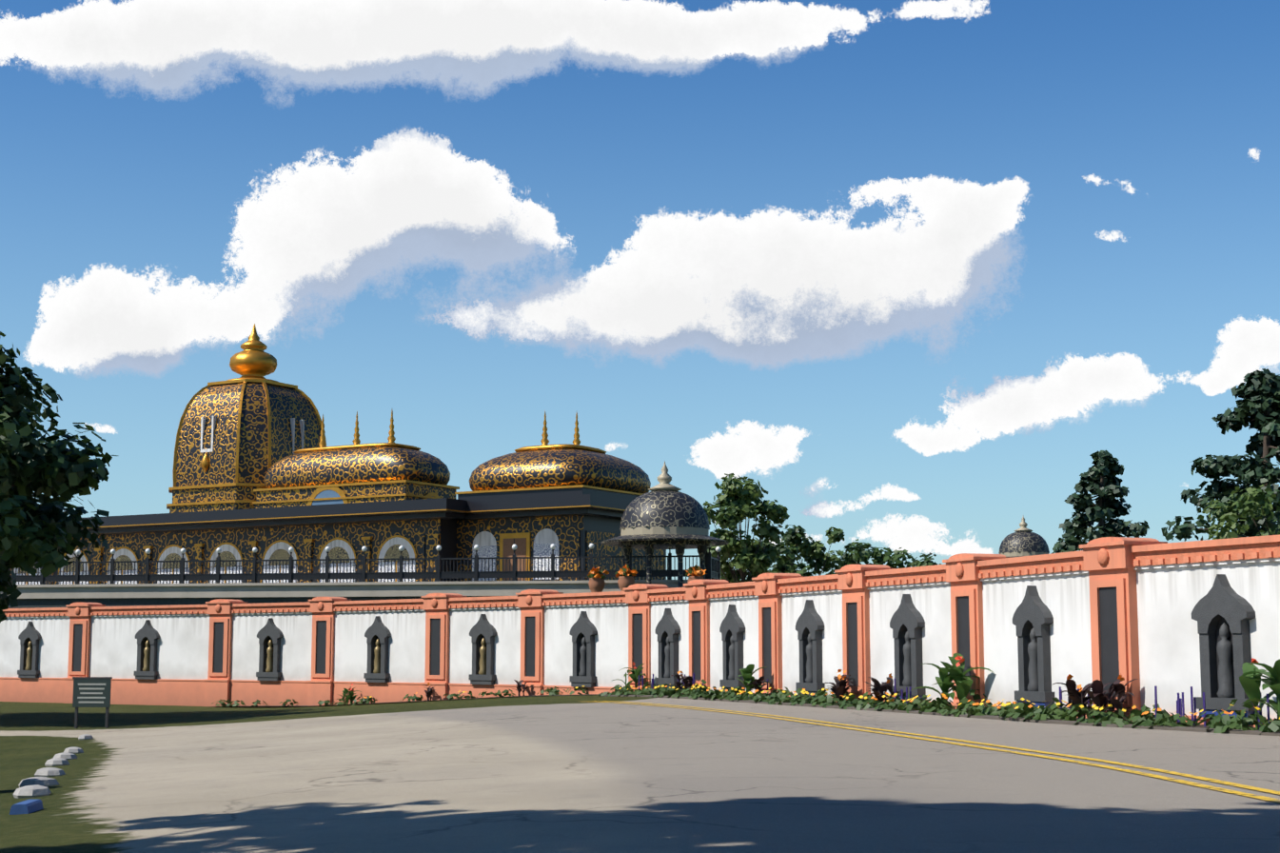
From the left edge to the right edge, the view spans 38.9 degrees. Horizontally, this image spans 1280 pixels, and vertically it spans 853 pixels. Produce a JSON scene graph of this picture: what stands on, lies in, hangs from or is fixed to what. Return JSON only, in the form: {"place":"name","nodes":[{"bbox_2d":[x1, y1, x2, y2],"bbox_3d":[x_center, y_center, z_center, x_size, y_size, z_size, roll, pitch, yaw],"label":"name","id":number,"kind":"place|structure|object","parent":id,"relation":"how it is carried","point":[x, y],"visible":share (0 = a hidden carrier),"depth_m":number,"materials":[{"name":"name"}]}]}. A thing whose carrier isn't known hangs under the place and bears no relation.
{"place":"outdoors","nodes":[
{"label":"outdoors","id":0,"kind":"place"},
{"bbox_2d":[0,694,1279,852],"bbox_3d":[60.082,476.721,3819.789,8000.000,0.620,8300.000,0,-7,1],"label":"ground","id":1,"kind":"structure","parent":0,"point":[565,774],"depth_m":13.44,"materials":[{"name":"grey asphalt"}]},
{"bbox_2d":[9,733,93,814],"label":"kerb stones","id":2,"kind":"object","parent":1,"relation":"on","point":[38,783],"visible":0.83,"depth_m":16.18,"materials":[{"name":"white stone"}]},
{"bbox_2d":[0,331,118,622],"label":"tree","id":3,"kind":"object","parent":1,"relation":"on","point":[44,532],"visible":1,"depth_m":40.36,"materials":[{"name":"green plant"}]},
{"bbox_2d":[72,676,112,728],"bbox_3d":[-11.066,5.721,36.577,0.840,1.320,0.075,-1,-7,9],"label":"info sign","id":4,"kind":"object","parent":1,"relation":"on","point":[91,691],"visible":0.92,"depth_m":36.59,"materials":[{"name":"grey metal"}]},
{"bbox_2d":[0,542,721,608],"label":"palace terrace","id":5,"kind":"structure","parent":1,"relation":"on","point":[112,593],"depth_m":81.39,"materials":[{"name":"stone"}]},
{"bbox_2d":[10,323,666,584],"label":"palace of gold","id":6,"kind":"structure","parent":5,"relation":"on","point":[264,468],"depth_m":90.44,"materials":[{"name":"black metal"}]},
{"bbox_2d":[0,534,1279,727],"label":"garden wall","id":7,"kind":"structure","parent":1,"relation":"on","point":[1171,620],"depth_m":35.36,"materials":[{"name":"paint"}]},
{"bbox_2d":[587,460,728,591],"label":"domed pavilion","id":8,"kind":"structure","parent":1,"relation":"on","point":[664,513],"depth_m":77.04,"materials":[{"name":"stone"}]},
{"bbox_2d":[211,652,1279,735],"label":"flower bed plants","id":9,"kind":"object","parent":1,"relation":"on","point":[1250,679],"visible":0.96,"depth_m":26.16,"materials":[{"name":"green plant"}]},
{"bbox_2d":[702,472,789,582],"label":"tree","id":10,"kind":"object","parent":1,"relation":"on","point":[736,500],"visible":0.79,"depth_m":110.95,"materials":[{"name":"green plant"}]},
{"bbox_2d":[745,524,879,580],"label":"tree","id":11,"kind":"object","parent":1,"relation":"on","point":[812,552],"visible":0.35,"depth_m":131.20,"materials":[{"name":"green plant"}]},
{"bbox_2d":[825,538,941,574],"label":"tree","id":12,"kind":"object","parent":1,"relation":"on","point":[879,557],"visible":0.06,"depth_m":138.71,"materials":[{"name":"green plant"}]},
{"bbox_2d":[598,700,1279,802],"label":"road centre line","id":13,"kind":"object","parent":1,"relation":"on","point":[1201,784],"visible":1,"depth_m":15.30,"materials":[{"name":"yellow paint"}]},
{"bbox_2d":[998,515,1049,557],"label":"dome","id":14,"kind":"structure","parent":1,"relation":"on","point":[1023,540],"depth_m":118.32,"materials":[{"name":"stone"}]},
{"bbox_2d":[1052,449,1149,552],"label":"pine","id":15,"kind":"object","parent":1,"relation":"on","point":[1100,480],"visible":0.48,"depth_m":89.01,"materials":[{"name":"green plant"}]},
{"bbox_2d":[1161,368,1279,541],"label":"pine","id":16,"kind":"object","parent":1,"relation":"on","point":[1258,404],"visible":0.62,"depth_m":69.67,"materials":[{"name":"green plant"}]},
{"bbox_2d":[1197,484,1279,540],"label":"tree","id":17,"kind":"object","parent":1,"relation":"on","point":[1248,506],"visible":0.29,"depth_m":44.18,"materials":[{"name":"green plant"}]},
{"bbox_2d":[0,0,1279,579],"label":"sky","id":18,"kind":"structure","parent":0,"point":[898,270],"materials":[{"name":"blue"}]}
]}

